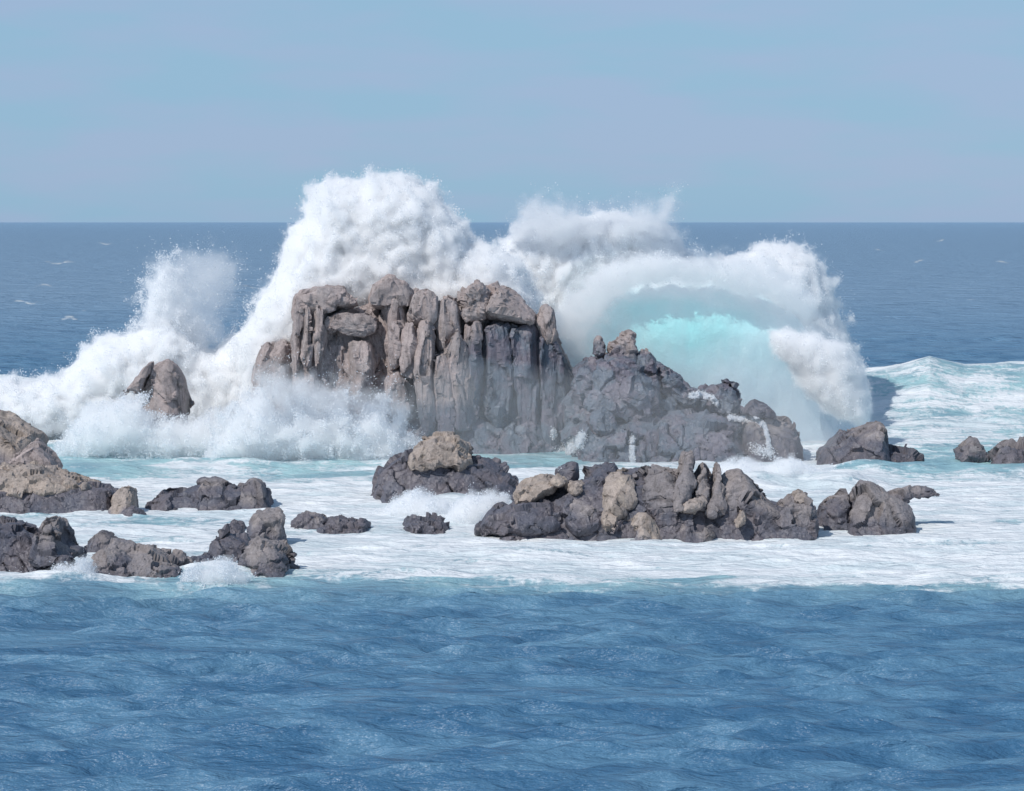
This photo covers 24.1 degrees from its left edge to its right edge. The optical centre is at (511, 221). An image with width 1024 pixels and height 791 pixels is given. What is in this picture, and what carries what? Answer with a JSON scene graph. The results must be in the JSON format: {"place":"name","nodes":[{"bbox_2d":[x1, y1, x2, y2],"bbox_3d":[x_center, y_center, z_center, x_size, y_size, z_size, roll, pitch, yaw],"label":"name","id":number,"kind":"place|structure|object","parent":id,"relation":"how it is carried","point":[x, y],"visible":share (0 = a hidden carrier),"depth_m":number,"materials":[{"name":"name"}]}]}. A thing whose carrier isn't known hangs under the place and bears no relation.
{"place":"outdoors","nodes":[
{"label":"outdoors","id":0,"kind":"place"},
{"bbox_2d":[136,231,260,361],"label":"spray veil","id":1,"kind":"object","parent":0,"point":[198,287],"visible":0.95,"depth_m":167.88,"materials":[{"name":"white liquid"}]},
{"bbox_2d":[237,346,418,444],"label":"spray veil","id":2,"kind":"object","parent":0,"point":[325,395],"visible":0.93,"depth_m":150.77,"materials":[{"name":"white liquid"}]},
{"bbox_2d":[0,222,1023,790],"bbox_3d":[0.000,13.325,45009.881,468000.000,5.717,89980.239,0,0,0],"label":"sea","id":3,"kind":"structure","parent":0,"point":[386,652],"depth_m":92.88,"materials":[{"name":"liquid"}]},
{"bbox_2d":[0,410,48,464],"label":"boulder","id":4,"kind":"object","parent":3,"relation":"in","point":[17,433],"visible":0.28,"depth_m":133.65,"materials":[{"name":"beige stone"}]},
{"bbox_2d":[0,515,87,572],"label":"boulder","id":5,"kind":"object","parent":3,"relation":"in","point":[28,547],"visible":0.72,"depth_m":102.64,"materials":[{"name":"grey stone"}]},
{"bbox_2d":[0,461,118,513],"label":"rock ledge","id":6,"kind":"object","parent":3,"relation":"in","point":[33,487],"visible":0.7,"depth_m":124.31,"materials":[{"name":"beige stone"}]},
{"bbox_2d":[9,438,62,467],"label":"boulder","id":7,"kind":"object","parent":6,"relation":"on","point":[39,451],"visible":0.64,"depth_m":129.80,"materials":[{"name":"grey stone"}]},
{"bbox_2d":[9,555,109,575],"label":"sea spray","id":8,"kind":"object","parent":3,"relation":"in","point":[84,571],"visible":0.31,"depth_m":99.47,"materials":[{"name":"white liquid"}]},
{"bbox_2d":[86,530,114,552],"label":"boulder","id":9,"kind":"object","parent":3,"relation":"in","point":[101,539],"visible":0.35,"depth_m":108.99,"materials":[{"name":"grey stone"}]},
{"bbox_2d":[108,485,138,513],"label":"boulder","id":10,"kind":"object","parent":3,"relation":"in","point":[124,498],"visible":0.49,"depth_m":123.64,"materials":[{"name":"beige stone"}]},
{"bbox_2d":[121,505,145,516],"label":"boulder","id":11,"kind":"object","parent":3,"relation":"in","point":[130,511],"visible":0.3,"depth_m":122.46,"materials":[{"name":"grey stone"}]},
{"bbox_2d":[0,297,273,438],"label":"spray plume","id":12,"kind":"object","parent":3,"relation":"on","point":[108,375],"visible":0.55,"depth_m":166.24,"materials":[{"name":"white liquid"}]},
{"bbox_2d":[87,536,193,577],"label":"boulder","id":13,"kind":"object","parent":3,"relation":"in","point":[116,556],"visible":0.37,"depth_m":100.74,"materials":[{"name":"grey stone"}]},
{"bbox_2d":[51,389,246,458],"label":"spray splash","id":14,"kind":"object","parent":3,"relation":"on","point":[83,429],"visible":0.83,"depth_m":154.42,"materials":[{"name":"white liquid"}]},
{"bbox_2d":[120,359,194,450],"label":"boulder","id":15,"kind":"object","parent":3,"relation":"in","point":[165,380],"visible":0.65,"depth_m":158.06,"materials":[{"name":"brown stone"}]},
{"bbox_2d":[113,236,231,365],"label":"spray jet","id":16,"kind":"object","parent":3,"relation":"on","point":[146,318],"visible":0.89,"depth_m":167.68},
{"bbox_2d":[191,552,212,561],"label":"boulder","id":17,"kind":"object","parent":3,"relation":"in","point":[204,556],"visible":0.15,"depth_m":104.61,"materials":[{"name":"grey stone"}]},
{"bbox_2d":[145,476,273,510],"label":"boulder","id":18,"kind":"object","parent":3,"relation":"in","point":[211,493],"visible":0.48,"depth_m":125.82,"materials":[{"name":"grey stone"}]},
{"bbox_2d":[178,555,256,586],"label":"sea spray","id":19,"kind":"object","parent":3,"relation":"in","point":[189,572],"visible":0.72,"depth_m":98.86,"materials":[{"name":"white liquid"}]},
{"bbox_2d":[207,523,250,562],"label":"boulder","id":20,"kind":"object","parent":3,"relation":"in","point":[226,543],"visible":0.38,"depth_m":105.86,"materials":[{"name":"grey stone"}]},
{"bbox_2d":[222,519,246,533],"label":"boulder","id":21,"kind":"object","parent":3,"relation":"in","point":[237,526],"visible":0.3,"depth_m":116.68,"materials":[{"name":"grey stone"}]},
{"bbox_2d":[246,507,287,542],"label":"boulder","id":22,"kind":"object","parent":3,"relation":"in","point":[270,522],"visible":0.35,"depth_m":111.33,"materials":[{"name":"grey stone"}]},
{"bbox_2d":[238,532,299,577],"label":"boulder","id":23,"kind":"object","parent":3,"relation":"in","point":[263,554],"visible":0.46,"depth_m":101.42,"materials":[{"name":"grey stone"}]},
{"bbox_2d":[290,510,327,529],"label":"boulder","id":24,"kind":"object","parent":3,"relation":"in","point":[307,520],"visible":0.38,"depth_m":117.73,"materials":[{"name":"grey stone"}]},
{"bbox_2d":[202,373,425,460],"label":"spray splash","id":25,"kind":"object","parent":3,"relation":"on","point":[313,432],"visible":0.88,"depth_m":150.57,"materials":[{"name":"white liquid"}]},
{"bbox_2d":[316,515,370,533],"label":"boulder","id":26,"kind":"object","parent":3,"relation":"in","point":[340,524],"visible":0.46,"depth_m":116.81,"materials":[{"name":"grey stone"}]},
{"bbox_2d":[224,164,545,438],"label":"spray plume","id":27,"kind":"object","parent":3,"relation":"on","point":[358,249],"visible":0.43,"depth_m":161.61,"materials":[{"name":"white liquid"}]},
{"bbox_2d":[246,274,573,453],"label":"sea stack","id":28,"kind":"object","parent":3,"relation":"in","point":[489,367],"visible":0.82,"depth_m":156.75,"materials":[{"name":"grey stone"}]},
{"bbox_2d":[550,425,557,439],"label":"runoff","id":29,"kind":"structure","parent":28,"relation":"attached to","point":[553,433],"depth_m":156.99,"materials":[{"name":"white liquid"}]},
{"bbox_2d":[371,486,462,515],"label":"sea spray","id":30,"kind":"object","parent":3,"relation":"on","point":[426,498],"visible":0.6,"depth_m":123.60,"materials":[{"name":"white liquid"}]},
{"bbox_2d":[402,512,449,533],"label":"boulder","id":31,"kind":"object","parent":3,"relation":"in","point":[433,523],"visible":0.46,"depth_m":117.20,"materials":[{"name":"grey stone"}]},
{"bbox_2d":[370,431,518,503],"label":"outcrop","id":32,"kind":"object","parent":3,"relation":"in","point":[439,462],"visible":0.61,"depth_m":128.98,"materials":[{"name":"beige stone"}]},
{"bbox_2d":[443,482,511,523],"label":"sea spray","id":33,"kind":"object","parent":3,"relation":"in","point":[475,500],"visible":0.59,"depth_m":120.60,"materials":[{"name":"white liquid"}]},
{"bbox_2d":[474,450,819,542],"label":"outcrop","id":34,"kind":"object","parent":3,"relation":"in","point":[683,501],"visible":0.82,"depth_m":114.14,"materials":[{"name":"beige stone"}]},
{"bbox_2d":[559,329,745,462],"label":"rock ridge","id":35,"kind":"object","parent":3,"relation":"in","point":[621,390],"visible":0.81,"depth_m":152.69,"materials":[{"name":"grey stone"}]},
{"bbox_2d":[553,429,587,470],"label":"runoff","id":36,"kind":"structure","parent":35,"relation":"on","point":[575,445],"depth_m":153.85,"materials":[{"name":"white liquid"}]},
{"bbox_2d":[628,435,635,461],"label":"runoff","id":37,"kind":"structure","parent":35,"relation":"on","point":[632,443],"depth_m":151.19,"materials":[{"name":"white liquid"}]},
{"bbox_2d":[688,388,718,406],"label":"runoff","id":38,"kind":"structure","parent":35,"relation":"on","point":[705,395],"depth_m":155.24,"materials":[{"name":"white liquid"}]},
{"bbox_2d":[698,378,741,414],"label":"boulder","id":39,"kind":"object","parent":35,"relation":"on","point":[726,393],"visible":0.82,"depth_m":155.78,"materials":[{"name":"grey stone"}]},
{"bbox_2d":[727,413,771,455],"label":"runoff","id":40,"kind":"structure","parent":35,"relation":"on","point":[746,419],"depth_m":152.12,"materials":[{"name":"white liquid"}]},
{"bbox_2d":[557,275,857,441],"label":"breaking wave","id":41,"kind":"object","parent":3,"relation":"on","point":[693,337],"visible":0.44,"depth_m":167.34,"materials":[{"name":"teal liquid"}]},
{"bbox_2d":[480,202,882,424],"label":"spray plume","id":42,"kind":"object","parent":41,"relation":"on","point":[554,273],"visible":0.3,"depth_m":172.03,"materials":[{"name":"white liquid"}]},
{"bbox_2d":[551,241,827,360],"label":"spray crest","id":43,"kind":"object","parent":41,"relation":"attached to","point":[610,305],"visible":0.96,"depth_m":166.56,"materials":[{"name":"white liquid"}]},
{"bbox_2d":[747,442,777,459],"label":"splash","id":44,"kind":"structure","parent":3,"relation":"in","point":[760,449],"depth_m":150.92,"materials":[{"name":"white liquid"}]},
{"bbox_2d":[741,399,803,462],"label":"boulder","id":45,"kind":"object","parent":3,"relation":"in","point":[784,433],"visible":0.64,"depth_m":151.78,"materials":[{"name":"grey stone"}]},
{"bbox_2d":[711,452,844,475],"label":"foam","id":46,"kind":"object","parent":3,"relation":"on","point":[771,466],"visible":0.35,"depth_m":138.34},
{"bbox_2d":[767,324,872,423],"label":"spray fall","id":47,"kind":"object","parent":3,"relation":"on","point":[832,373],"visible":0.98,"depth_m":160.83,"materials":[{"name":"white liquid"}]},
{"bbox_2d":[815,421,924,464],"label":"rock ridge","id":48,"kind":"object","parent":3,"relation":"in","point":[868,440],"visible":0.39,"depth_m":149.07,"materials":[{"name":"grey stone"}]},
{"bbox_2d":[816,479,939,535],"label":"outcrop","id":49,"kind":"object","parent":3,"relation":"in","point":[862,507],"visible":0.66,"depth_m":116.81,"materials":[{"name":"grey stone"}]},
{"bbox_2d":[953,436,990,462],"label":"boulder","id":50,"kind":"object","parent":3,"relation":"in","point":[971,449],"visible":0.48,"depth_m":149.93,"materials":[{"name":"grey stone"}]},
{"bbox_2d":[988,436,1023,463],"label":"boulder","id":51,"kind":"object","parent":3,"relation":"in","point":[1009,451],"visible":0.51,"depth_m":148.74,"materials":[{"name":"grey stone"}]},
{"bbox_2d":[0,0,1023,221],"label":"sky","id":52,"kind":"structure","parent":0,"point":[111,110],"materials":[{"name":"blue"}]},
{"bbox_2d":[496,182,690,264],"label":"spray veil","id":53,"kind":"object","parent":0,"point":[596,223],"visible":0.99,"depth_m":170.81,"materials":[{"name":"white liquid"}]}
]}

